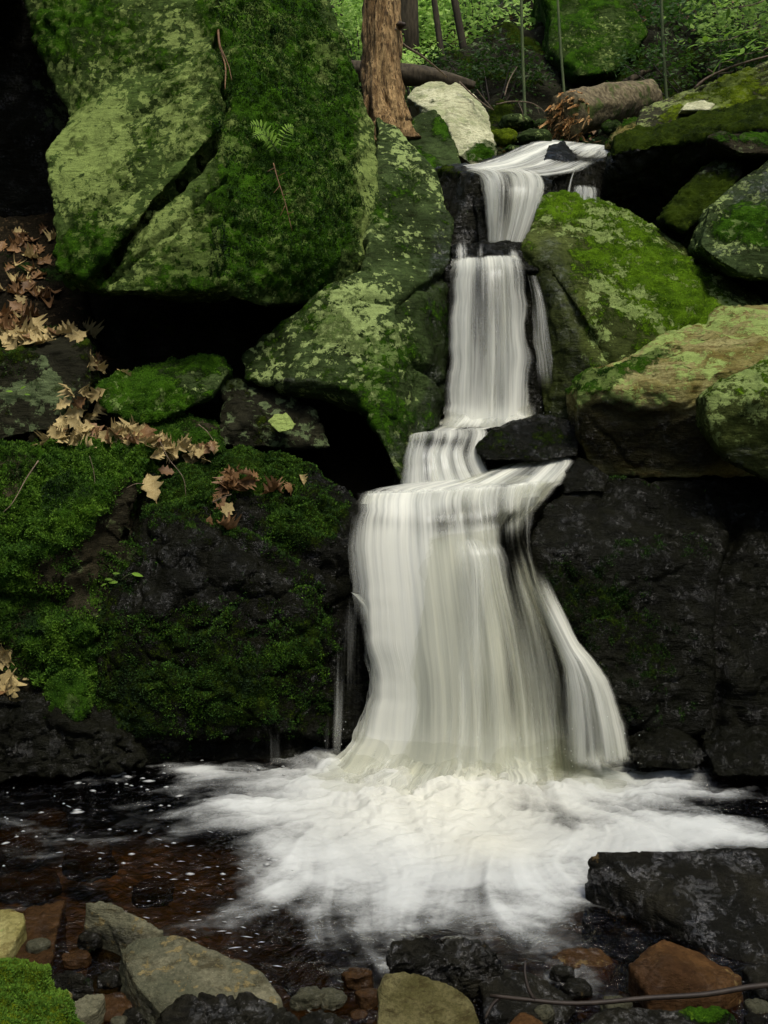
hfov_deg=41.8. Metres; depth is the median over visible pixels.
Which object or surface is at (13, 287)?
fallen leaf
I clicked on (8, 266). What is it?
fallen leaf
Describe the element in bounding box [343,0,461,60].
shrub
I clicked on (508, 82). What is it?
bare branch
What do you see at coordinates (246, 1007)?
wet stone
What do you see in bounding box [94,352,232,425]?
mossy rock
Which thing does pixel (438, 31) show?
young tree
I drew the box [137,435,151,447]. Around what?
fallen leaf
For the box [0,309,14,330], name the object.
fallen leaf
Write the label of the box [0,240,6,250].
fallen leaf
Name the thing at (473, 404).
waterfall
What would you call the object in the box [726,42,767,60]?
leaf spray
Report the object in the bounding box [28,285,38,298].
fallen leaf
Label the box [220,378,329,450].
lichen rock
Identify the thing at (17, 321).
fallen leaf
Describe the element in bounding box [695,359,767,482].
lichen boulder
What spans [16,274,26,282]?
fallen leaf
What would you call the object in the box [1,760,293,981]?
foam flecks
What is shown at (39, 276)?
fallen leaf
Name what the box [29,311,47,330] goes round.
fallen leaf
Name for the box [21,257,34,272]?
fallen leaf
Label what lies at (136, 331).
dark rock
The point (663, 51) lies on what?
young tree
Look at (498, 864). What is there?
pool water
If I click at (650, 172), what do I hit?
overhang rock
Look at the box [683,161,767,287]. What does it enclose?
wet boulder
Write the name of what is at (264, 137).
fern
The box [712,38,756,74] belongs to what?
leaf spray
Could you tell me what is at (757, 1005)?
stone
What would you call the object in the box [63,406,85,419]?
fallen leaf
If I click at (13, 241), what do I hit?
fallen leaf
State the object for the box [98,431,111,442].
fallen leaf
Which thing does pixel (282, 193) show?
dead frond
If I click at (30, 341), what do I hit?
fallen leaf
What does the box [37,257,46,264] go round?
fallen leaf
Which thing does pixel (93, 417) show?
fallen leaf
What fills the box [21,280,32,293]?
fallen leaf
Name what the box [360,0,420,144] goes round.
trunk
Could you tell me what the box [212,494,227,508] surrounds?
fallen leaf
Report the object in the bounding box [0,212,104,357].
leaf bank
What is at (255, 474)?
fallen leaf
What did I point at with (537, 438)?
wet rock
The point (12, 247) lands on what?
fallen leaf
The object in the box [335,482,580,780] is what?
waterfall
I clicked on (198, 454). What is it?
fallen leaf
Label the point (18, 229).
fallen leaf
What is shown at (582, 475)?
wet rock
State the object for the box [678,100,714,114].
grey stone
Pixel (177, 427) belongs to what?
mossy mound
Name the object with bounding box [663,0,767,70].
shrub
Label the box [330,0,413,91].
shrub
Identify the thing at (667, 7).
shrub
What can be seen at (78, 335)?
fallen leaf
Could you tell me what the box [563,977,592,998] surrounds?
stone
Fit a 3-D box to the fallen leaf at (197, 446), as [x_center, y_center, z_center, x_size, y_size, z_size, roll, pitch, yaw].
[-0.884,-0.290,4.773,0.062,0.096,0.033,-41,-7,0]
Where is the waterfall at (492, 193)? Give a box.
[471,168,541,242]
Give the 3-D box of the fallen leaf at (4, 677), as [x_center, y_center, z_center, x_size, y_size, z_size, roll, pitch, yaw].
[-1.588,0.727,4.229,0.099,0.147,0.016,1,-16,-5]
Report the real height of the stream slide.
0.708 m
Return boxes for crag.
[436,22,562,134]
[530,0,647,84]
[560,20,767,143]
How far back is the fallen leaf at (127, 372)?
5.10 m
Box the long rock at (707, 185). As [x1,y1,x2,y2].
[656,159,742,233]
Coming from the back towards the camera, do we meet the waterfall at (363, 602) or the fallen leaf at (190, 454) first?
the fallen leaf at (190, 454)
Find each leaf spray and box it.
[688,27,756,47]
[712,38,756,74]
[715,0,766,19]
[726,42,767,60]
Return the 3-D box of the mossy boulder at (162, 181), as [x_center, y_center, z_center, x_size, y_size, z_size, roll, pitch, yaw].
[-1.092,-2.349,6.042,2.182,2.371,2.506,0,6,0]
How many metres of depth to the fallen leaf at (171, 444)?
4.77 m
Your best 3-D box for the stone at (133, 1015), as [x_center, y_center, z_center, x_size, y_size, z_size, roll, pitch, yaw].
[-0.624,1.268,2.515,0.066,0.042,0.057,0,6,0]
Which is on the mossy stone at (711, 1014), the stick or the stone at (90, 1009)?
the stick
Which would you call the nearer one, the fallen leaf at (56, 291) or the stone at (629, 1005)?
the stone at (629, 1005)
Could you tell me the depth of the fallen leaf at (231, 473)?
4.65 m
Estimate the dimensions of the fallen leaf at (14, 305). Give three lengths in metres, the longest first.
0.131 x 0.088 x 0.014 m
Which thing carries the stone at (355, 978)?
on the pool water at (498, 864)
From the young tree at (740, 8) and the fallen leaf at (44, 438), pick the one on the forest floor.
the young tree at (740, 8)
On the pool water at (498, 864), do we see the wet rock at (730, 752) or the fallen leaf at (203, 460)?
the wet rock at (730, 752)
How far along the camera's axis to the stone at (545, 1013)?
2.48 m
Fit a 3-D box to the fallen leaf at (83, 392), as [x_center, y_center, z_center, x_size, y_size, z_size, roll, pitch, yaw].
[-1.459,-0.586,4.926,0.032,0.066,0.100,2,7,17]
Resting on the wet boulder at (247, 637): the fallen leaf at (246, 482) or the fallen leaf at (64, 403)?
the fallen leaf at (246, 482)
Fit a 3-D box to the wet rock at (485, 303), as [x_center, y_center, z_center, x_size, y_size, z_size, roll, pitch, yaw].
[0.626,-0.935,5.891,0.645,1.030,0.723,0,6,0]
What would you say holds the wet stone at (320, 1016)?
on the pool water at (498, 864)
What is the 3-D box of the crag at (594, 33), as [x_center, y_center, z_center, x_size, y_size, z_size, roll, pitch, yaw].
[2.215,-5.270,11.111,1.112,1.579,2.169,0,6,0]
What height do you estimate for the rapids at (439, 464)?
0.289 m
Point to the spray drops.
(483, 727)
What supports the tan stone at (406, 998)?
in the pool water at (498, 864)
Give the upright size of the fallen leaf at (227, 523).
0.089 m
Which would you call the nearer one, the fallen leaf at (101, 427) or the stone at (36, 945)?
the stone at (36, 945)
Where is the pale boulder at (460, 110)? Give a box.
[407,81,497,163]
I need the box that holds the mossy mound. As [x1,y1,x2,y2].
[147,413,226,464]
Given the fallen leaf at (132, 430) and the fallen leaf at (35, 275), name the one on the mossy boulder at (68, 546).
the fallen leaf at (132, 430)
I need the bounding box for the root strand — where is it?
[217,29,231,89]
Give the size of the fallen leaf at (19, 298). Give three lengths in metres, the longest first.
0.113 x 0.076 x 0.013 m
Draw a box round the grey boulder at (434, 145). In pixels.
[407,109,460,167]
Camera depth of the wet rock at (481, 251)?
5.86 m
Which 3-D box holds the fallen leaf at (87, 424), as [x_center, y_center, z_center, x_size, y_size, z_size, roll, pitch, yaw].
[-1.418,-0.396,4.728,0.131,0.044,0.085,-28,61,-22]
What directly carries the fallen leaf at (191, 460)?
on the wet boulder at (247, 637)
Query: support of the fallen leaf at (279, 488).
on the wet boulder at (247, 637)
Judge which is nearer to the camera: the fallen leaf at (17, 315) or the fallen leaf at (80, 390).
the fallen leaf at (80, 390)
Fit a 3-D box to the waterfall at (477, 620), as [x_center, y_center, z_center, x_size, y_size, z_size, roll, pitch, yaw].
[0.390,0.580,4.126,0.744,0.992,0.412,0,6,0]
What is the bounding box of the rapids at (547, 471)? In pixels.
[444,456,570,519]
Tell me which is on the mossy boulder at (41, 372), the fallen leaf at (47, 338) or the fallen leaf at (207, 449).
the fallen leaf at (47, 338)
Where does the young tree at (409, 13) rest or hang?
on the forest floor
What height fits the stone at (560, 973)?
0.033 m
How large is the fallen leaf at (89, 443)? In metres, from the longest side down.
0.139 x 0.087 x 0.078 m
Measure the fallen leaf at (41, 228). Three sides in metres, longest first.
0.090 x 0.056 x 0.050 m
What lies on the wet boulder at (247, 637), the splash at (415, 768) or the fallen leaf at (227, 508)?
the fallen leaf at (227, 508)
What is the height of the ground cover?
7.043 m
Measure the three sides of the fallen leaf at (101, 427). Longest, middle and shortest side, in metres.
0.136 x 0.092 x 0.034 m
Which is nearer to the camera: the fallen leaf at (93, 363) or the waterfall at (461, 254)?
the fallen leaf at (93, 363)
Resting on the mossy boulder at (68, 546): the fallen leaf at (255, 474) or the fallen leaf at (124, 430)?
the fallen leaf at (124, 430)
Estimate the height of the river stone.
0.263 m
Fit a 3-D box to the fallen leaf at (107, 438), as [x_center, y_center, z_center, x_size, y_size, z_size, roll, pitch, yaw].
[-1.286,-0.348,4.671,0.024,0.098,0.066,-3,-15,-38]
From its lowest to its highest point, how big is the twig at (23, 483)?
0.214 m
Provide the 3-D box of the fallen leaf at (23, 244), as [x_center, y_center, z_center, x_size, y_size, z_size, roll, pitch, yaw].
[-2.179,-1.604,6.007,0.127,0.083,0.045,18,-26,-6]
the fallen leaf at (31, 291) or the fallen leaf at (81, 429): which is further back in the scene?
the fallen leaf at (31, 291)
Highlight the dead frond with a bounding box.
[267,163,293,229]
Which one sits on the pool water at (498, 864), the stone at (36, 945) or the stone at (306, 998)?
the stone at (306, 998)
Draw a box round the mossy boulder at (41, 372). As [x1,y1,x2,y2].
[0,325,100,439]
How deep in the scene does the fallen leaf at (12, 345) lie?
5.01 m
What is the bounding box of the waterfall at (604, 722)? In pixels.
[538,596,623,758]
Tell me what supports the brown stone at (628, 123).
on the overhang rock at (650, 172)
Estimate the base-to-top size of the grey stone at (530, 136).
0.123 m
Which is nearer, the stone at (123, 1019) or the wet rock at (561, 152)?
the stone at (123, 1019)
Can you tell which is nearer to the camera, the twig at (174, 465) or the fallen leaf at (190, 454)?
the twig at (174, 465)
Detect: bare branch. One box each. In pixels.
[395,27,446,76]
[459,81,493,109]
[496,101,545,122]
[504,67,516,96]
[693,55,767,88]
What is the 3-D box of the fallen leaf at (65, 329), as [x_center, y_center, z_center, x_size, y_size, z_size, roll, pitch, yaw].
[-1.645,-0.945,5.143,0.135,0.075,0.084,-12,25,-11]
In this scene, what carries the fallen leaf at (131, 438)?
on the mossy boulder at (68, 546)
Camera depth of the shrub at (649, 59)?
9.70 m
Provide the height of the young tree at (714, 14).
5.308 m
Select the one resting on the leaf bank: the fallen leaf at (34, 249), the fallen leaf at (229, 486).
the fallen leaf at (34, 249)
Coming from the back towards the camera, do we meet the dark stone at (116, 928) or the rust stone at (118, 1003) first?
the dark stone at (116, 928)
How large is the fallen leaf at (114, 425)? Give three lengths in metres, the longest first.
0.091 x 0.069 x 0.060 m
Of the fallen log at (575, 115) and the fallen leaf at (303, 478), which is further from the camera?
the fallen log at (575, 115)
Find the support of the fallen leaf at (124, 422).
on the mossy boulder at (68, 546)
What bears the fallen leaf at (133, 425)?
on the mossy boulder at (68, 546)
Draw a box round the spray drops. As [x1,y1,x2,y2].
[322,407,639,777]
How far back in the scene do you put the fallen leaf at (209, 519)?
4.50 m
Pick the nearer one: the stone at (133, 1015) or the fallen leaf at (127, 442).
the stone at (133, 1015)
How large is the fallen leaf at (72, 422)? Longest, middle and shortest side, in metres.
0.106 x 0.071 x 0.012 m
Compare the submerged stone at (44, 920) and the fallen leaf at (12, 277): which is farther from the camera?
the fallen leaf at (12, 277)
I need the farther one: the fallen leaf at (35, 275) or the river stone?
the fallen leaf at (35, 275)
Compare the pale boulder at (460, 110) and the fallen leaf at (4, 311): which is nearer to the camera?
the fallen leaf at (4, 311)
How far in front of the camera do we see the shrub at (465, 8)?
12.73 m
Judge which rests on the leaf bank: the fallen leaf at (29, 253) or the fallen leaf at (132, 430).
the fallen leaf at (29, 253)
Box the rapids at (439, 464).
[408,428,498,486]
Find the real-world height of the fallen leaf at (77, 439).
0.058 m
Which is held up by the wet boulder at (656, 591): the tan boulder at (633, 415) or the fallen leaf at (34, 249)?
the tan boulder at (633, 415)
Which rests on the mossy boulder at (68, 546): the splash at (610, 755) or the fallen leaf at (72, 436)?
the fallen leaf at (72, 436)
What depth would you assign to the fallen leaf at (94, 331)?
5.55 m
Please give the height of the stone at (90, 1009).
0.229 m
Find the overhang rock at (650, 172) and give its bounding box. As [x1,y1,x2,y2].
[602,98,767,243]
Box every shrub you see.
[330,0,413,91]
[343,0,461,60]
[400,40,442,117]
[411,23,555,113]
[419,0,535,49]
[602,17,767,97]
[632,0,731,42]
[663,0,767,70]
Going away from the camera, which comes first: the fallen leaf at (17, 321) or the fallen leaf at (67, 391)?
the fallen leaf at (67, 391)
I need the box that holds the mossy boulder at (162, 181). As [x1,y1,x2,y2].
[22,0,380,307]
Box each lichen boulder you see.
[241,117,453,484]
[520,189,764,419]
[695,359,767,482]
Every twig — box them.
[3,460,38,511]
[160,441,185,493]
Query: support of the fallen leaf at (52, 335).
on the mossy boulder at (41, 372)
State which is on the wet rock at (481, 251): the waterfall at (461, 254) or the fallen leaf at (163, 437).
the waterfall at (461, 254)
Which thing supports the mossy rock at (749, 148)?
on the wet boulder at (727, 235)
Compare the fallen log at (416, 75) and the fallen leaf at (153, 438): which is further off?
the fallen log at (416, 75)
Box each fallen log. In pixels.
[351,60,475,89]
[538,79,662,144]
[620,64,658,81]
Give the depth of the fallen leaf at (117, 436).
4.72 m
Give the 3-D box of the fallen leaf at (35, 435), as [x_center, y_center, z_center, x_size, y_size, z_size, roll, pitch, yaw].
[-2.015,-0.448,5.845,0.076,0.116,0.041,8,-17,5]
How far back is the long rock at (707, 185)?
6.23 m
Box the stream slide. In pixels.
[463,140,607,174]
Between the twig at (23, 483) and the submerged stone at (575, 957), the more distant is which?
the twig at (23, 483)
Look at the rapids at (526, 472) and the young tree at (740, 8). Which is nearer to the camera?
the rapids at (526, 472)
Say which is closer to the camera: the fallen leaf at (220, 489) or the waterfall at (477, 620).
the waterfall at (477, 620)
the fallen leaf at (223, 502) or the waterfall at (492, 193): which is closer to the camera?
the fallen leaf at (223, 502)
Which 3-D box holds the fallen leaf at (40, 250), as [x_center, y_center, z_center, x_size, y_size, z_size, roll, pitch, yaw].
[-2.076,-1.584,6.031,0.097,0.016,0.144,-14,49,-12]
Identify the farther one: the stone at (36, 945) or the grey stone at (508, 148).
the grey stone at (508, 148)
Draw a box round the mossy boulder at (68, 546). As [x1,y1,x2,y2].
[0,425,165,694]
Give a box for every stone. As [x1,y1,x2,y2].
[0,909,26,958]
[0,957,84,1023]
[15,900,65,967]
[26,937,50,953]
[42,667,95,721]
[52,970,93,999]
[61,949,91,968]
[74,994,105,1023]
[77,931,102,951]
[84,901,162,955]
[97,969,121,989]
[103,992,131,1021]
[110,1015,127,1023]
[119,935,282,1023]
[122,1007,142,1023]
[156,991,300,1023]
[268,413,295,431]
[289,986,324,1010]
[299,1009,348,1023]
[321,987,346,1010]
[341,967,373,989]
[350,1009,367,1018]
[354,988,377,1010]
[377,972,478,1023]
[386,937,503,1001]
[479,969,575,1023]
[491,128,517,147]
[498,113,534,132]
[505,145,519,152]
[509,1012,542,1023]
[516,128,551,145]
[534,118,547,129]
[534,1004,554,1023]
[549,965,574,981]
[552,947,612,968]
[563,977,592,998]
[581,1005,736,1023]
[600,995,632,1011]
[601,119,620,135]
[604,117,638,149]
[628,939,742,1010]
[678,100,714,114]
[742,961,767,998]
[744,998,767,1013]
[744,1012,765,1023]
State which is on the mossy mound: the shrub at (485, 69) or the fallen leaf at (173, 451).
the fallen leaf at (173, 451)
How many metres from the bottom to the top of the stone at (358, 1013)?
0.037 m
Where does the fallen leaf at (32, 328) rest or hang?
on the mossy boulder at (41, 372)
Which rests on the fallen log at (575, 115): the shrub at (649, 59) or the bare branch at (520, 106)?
the bare branch at (520, 106)
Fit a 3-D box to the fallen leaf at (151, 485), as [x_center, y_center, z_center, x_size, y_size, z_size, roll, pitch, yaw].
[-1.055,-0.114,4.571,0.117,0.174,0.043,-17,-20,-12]
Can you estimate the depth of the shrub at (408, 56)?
9.62 m
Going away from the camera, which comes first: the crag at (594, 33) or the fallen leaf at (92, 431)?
the fallen leaf at (92, 431)
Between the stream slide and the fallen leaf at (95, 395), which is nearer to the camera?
the fallen leaf at (95, 395)
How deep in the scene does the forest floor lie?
5.83 m
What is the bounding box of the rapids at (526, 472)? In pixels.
[363,457,567,503]
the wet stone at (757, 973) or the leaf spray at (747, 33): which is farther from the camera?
the leaf spray at (747, 33)
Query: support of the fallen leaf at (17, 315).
on the leaf bank
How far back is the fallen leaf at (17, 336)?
5.05 m
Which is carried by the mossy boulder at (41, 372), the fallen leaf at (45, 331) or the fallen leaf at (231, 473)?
the fallen leaf at (45, 331)
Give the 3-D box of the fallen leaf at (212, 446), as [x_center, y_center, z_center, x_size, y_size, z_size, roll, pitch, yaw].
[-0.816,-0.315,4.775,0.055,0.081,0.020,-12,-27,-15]
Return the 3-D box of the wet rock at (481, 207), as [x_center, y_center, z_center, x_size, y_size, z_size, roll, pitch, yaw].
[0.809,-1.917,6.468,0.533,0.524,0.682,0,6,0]
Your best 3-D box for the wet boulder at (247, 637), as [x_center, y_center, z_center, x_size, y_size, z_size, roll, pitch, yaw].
[-0.668,0.405,4.791,1.291,1.450,1.296,0,6,0]
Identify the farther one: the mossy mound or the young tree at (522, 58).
the young tree at (522, 58)
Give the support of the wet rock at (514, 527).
on the pool water at (498, 864)
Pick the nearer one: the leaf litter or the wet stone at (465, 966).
the wet stone at (465, 966)
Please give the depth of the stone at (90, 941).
2.82 m
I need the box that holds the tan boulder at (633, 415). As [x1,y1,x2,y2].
[565,303,767,477]
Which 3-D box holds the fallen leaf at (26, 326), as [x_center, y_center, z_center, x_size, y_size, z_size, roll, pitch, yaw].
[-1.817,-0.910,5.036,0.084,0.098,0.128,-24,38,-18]
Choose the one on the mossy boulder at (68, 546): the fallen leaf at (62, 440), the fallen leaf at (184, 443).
the fallen leaf at (62, 440)
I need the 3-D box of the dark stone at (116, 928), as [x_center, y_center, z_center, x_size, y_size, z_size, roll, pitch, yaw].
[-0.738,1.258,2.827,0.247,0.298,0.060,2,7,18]
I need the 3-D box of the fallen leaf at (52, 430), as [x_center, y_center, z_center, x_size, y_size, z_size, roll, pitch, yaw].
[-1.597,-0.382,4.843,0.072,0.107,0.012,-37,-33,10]
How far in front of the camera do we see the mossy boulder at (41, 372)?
4.93 m
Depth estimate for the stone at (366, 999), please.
2.56 m
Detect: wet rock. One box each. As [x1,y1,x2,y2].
[0,688,148,782]
[358,497,555,734]
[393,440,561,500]
[435,163,484,245]
[438,263,543,439]
[450,239,538,273]
[461,144,609,198]
[472,172,552,242]
[475,414,578,462]
[543,141,576,171]
[557,456,608,492]
[627,727,707,769]
[701,725,767,777]
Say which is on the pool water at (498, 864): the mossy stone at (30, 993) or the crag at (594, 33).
the mossy stone at (30, 993)
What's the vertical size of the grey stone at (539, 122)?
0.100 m
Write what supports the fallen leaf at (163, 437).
on the mossy mound
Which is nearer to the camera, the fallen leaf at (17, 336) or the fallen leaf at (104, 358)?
the fallen leaf at (17, 336)
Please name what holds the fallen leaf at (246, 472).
on the wet boulder at (247, 637)
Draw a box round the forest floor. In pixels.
[3,0,767,504]
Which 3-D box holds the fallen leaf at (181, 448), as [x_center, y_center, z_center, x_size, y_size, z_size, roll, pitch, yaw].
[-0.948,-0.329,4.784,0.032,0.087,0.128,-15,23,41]
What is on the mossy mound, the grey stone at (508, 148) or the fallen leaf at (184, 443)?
the fallen leaf at (184, 443)
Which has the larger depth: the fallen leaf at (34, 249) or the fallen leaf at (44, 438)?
the fallen leaf at (34, 249)
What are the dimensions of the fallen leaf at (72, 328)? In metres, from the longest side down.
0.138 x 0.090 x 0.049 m
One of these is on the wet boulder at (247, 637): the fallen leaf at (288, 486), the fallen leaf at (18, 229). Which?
the fallen leaf at (288, 486)
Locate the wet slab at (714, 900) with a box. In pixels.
[585,847,767,962]
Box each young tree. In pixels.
[330,0,342,30]
[401,0,419,64]
[431,0,443,55]
[451,0,466,48]
[520,0,526,114]
[523,0,533,28]
[556,0,567,144]
[660,0,667,98]
[711,1,719,36]
[739,3,746,29]
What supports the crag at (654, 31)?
on the forest floor
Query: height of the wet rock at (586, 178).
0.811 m
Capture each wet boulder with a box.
[93,443,374,762]
[524,475,767,763]
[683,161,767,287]
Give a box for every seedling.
[6,386,29,394]
[101,572,142,591]
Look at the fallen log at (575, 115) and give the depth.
8.28 m
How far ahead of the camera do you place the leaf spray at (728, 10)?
7.41 m
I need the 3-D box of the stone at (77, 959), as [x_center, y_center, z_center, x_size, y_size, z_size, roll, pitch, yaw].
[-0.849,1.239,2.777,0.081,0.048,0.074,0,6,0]
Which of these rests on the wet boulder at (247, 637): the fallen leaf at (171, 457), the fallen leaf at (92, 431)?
the fallen leaf at (171, 457)
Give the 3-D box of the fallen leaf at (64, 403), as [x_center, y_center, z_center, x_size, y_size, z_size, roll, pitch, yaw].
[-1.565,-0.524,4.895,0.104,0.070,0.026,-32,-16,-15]
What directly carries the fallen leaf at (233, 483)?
on the wet boulder at (247, 637)
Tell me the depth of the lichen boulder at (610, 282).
5.70 m
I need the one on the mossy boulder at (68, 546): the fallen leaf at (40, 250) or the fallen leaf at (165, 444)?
the fallen leaf at (165, 444)
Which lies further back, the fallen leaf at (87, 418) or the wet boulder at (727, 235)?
the wet boulder at (727, 235)
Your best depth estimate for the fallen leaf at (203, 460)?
4.80 m
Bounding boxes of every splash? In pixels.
[383,761,534,788]
[457,415,517,425]
[601,752,613,759]
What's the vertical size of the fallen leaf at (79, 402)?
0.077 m
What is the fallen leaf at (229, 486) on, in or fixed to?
on the wet boulder at (247, 637)
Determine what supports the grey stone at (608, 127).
on the mossy rock at (744, 85)
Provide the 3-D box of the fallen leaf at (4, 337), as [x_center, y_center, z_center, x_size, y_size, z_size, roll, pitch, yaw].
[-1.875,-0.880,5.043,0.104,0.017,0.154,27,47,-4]
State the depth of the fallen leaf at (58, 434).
4.76 m
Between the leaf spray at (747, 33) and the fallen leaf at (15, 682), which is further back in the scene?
the leaf spray at (747, 33)
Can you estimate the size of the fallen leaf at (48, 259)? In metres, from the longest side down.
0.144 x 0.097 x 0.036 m
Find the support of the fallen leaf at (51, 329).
on the mossy boulder at (41, 372)
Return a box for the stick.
[484,961,767,1018]
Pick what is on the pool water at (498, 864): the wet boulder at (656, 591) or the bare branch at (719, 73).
the wet boulder at (656, 591)
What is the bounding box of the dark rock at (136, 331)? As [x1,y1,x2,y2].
[79,292,351,446]
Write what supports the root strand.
hanging from the mossy boulder at (162, 181)
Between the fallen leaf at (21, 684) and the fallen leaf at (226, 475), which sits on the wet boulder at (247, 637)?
the fallen leaf at (226, 475)
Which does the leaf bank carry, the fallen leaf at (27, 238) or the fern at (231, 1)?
the fallen leaf at (27, 238)
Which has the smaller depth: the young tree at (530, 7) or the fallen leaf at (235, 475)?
the fallen leaf at (235, 475)
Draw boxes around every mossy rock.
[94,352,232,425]
[636,61,767,126]
[705,131,767,168]
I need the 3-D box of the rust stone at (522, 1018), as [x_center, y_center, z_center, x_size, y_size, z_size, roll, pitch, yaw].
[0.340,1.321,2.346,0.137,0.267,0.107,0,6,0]
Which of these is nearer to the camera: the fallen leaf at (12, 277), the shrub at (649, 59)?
the fallen leaf at (12, 277)
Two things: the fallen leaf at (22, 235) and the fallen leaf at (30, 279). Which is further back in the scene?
the fallen leaf at (22, 235)
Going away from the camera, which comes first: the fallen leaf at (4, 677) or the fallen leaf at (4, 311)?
the fallen leaf at (4, 677)
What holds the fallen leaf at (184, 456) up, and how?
on the wet boulder at (247, 637)
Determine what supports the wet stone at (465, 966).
on the pool water at (498, 864)
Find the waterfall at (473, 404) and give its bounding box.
[446,256,528,426]
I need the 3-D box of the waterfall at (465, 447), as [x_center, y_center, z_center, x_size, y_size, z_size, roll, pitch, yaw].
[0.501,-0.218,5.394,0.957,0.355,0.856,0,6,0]
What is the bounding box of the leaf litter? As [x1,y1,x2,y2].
[354,0,767,154]
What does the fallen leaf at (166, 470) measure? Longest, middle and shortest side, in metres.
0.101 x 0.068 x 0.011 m
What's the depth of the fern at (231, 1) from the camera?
5.45 m
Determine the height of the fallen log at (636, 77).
0.472 m
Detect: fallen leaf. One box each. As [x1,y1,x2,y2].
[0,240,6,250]
[0,302,12,316]
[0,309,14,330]
[0,330,13,344]
[0,643,13,664]
[0,649,12,664]
[0,662,9,670]
[0,668,17,695]
[1,672,19,697]
[2,334,16,349]
[3,668,27,694]
[4,262,14,271]
[6,243,23,252]
[6,271,18,281]
[7,280,23,295]
[7,327,25,343]
[8,235,19,244]
[8,280,22,295]
[8,300,24,312]
[10,236,29,248]
[10,312,25,325]
[11,228,24,239]
[12,226,27,232]
[12,306,22,317]
[12,322,27,340]
[15,294,26,303]
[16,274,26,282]
[18,333,45,345]
[19,299,43,316]
[19,315,39,334]
[20,235,34,240]
[20,276,37,285]
[21,242,41,257]
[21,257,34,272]
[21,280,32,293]
[24,243,38,258]
[28,271,44,278]
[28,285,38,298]
[28,434,36,441]
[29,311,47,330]
[30,431,41,437]
[31,269,46,278]
[32,430,50,445]
[34,331,55,345]
[36,243,44,253]
[36,285,44,292]
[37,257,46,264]
[38,222,47,234]
[38,285,52,298]
[40,254,51,264]
[40,296,53,307]
[40,327,54,336]
[42,227,55,240]
[47,286,62,293]
[47,326,58,334]
[47,327,55,337]
[47,426,56,437]
[53,412,67,434]
[53,425,68,438]
[54,320,71,335]
[55,397,71,409]
[56,432,68,442]
[57,383,74,397]
[62,321,77,336]
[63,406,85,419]
[64,416,79,428]
[67,430,79,445]
[68,424,85,436]
[69,330,88,342]
[71,396,85,408]
[72,434,82,445]
[75,419,94,434]
[78,383,91,394]
[78,426,90,437]
[79,386,89,397]
[80,415,90,422]
[80,434,96,447]
[83,319,104,337]
[88,387,107,402]
[88,421,105,430]
[89,349,97,370]
[89,427,101,438]
[90,413,100,422]
[92,391,106,414]
[97,360,107,373]
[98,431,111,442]
[101,354,115,369]
[104,429,110,446]
[106,428,118,438]
[109,427,122,444]
[111,417,123,427]
[112,423,124,434]
[116,415,135,431]
[117,369,130,375]
[119,431,139,443]
[120,425,129,437]
[121,435,130,445]
[127,423,142,438]
[128,425,140,439]
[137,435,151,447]
[140,424,156,445]
[141,473,163,502]
[148,434,162,443]
[150,434,160,446]
[150,447,164,459]
[155,430,165,451]
[157,437,173,448]
[157,465,175,474]
[161,433,176,448]
[164,443,178,457]
[166,453,175,462]
[176,436,191,451]
[179,433,192,449]
[182,454,195,462]
[187,444,195,458]
[187,456,197,463]
[191,444,205,458]
[195,445,204,457]
[197,442,210,453]
[201,458,210,464]
[206,440,217,451]
[206,514,213,524]
[209,439,219,453]
[211,464,230,488]
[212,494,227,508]
[215,480,228,494]
[216,512,241,529]
[220,482,237,489]
[221,469,232,480]
[221,502,234,516]
[228,476,240,488]
[231,472,238,478]
[232,479,247,490]
[236,467,252,476]
[237,475,259,489]
[251,469,261,479]
[260,474,281,494]
[273,476,283,492]
[283,482,294,494]
[299,474,307,485]
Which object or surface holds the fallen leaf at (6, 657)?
on the mossy boulder at (68, 546)
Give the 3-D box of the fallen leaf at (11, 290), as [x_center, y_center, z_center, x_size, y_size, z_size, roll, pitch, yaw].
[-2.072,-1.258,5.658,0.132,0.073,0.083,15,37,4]
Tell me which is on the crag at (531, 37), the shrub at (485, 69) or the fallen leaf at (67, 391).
the shrub at (485, 69)
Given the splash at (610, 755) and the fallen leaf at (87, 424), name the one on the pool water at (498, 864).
the splash at (610, 755)
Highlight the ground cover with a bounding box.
[361,0,767,141]
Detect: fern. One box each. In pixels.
[209,0,234,12]
[247,119,293,153]
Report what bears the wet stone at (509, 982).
on the pool water at (498, 864)
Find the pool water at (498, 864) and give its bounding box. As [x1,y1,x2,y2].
[0,747,767,1023]
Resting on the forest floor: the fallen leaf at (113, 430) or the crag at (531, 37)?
the crag at (531, 37)
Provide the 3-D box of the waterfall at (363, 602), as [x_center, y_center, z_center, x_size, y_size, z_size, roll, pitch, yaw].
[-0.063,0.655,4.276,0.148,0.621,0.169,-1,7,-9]
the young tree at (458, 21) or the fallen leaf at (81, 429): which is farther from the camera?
the young tree at (458, 21)
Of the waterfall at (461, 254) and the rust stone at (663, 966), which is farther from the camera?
the waterfall at (461, 254)
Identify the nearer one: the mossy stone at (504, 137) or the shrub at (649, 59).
the mossy stone at (504, 137)
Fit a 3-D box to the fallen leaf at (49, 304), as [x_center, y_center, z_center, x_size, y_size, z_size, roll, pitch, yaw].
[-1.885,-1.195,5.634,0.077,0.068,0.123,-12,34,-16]

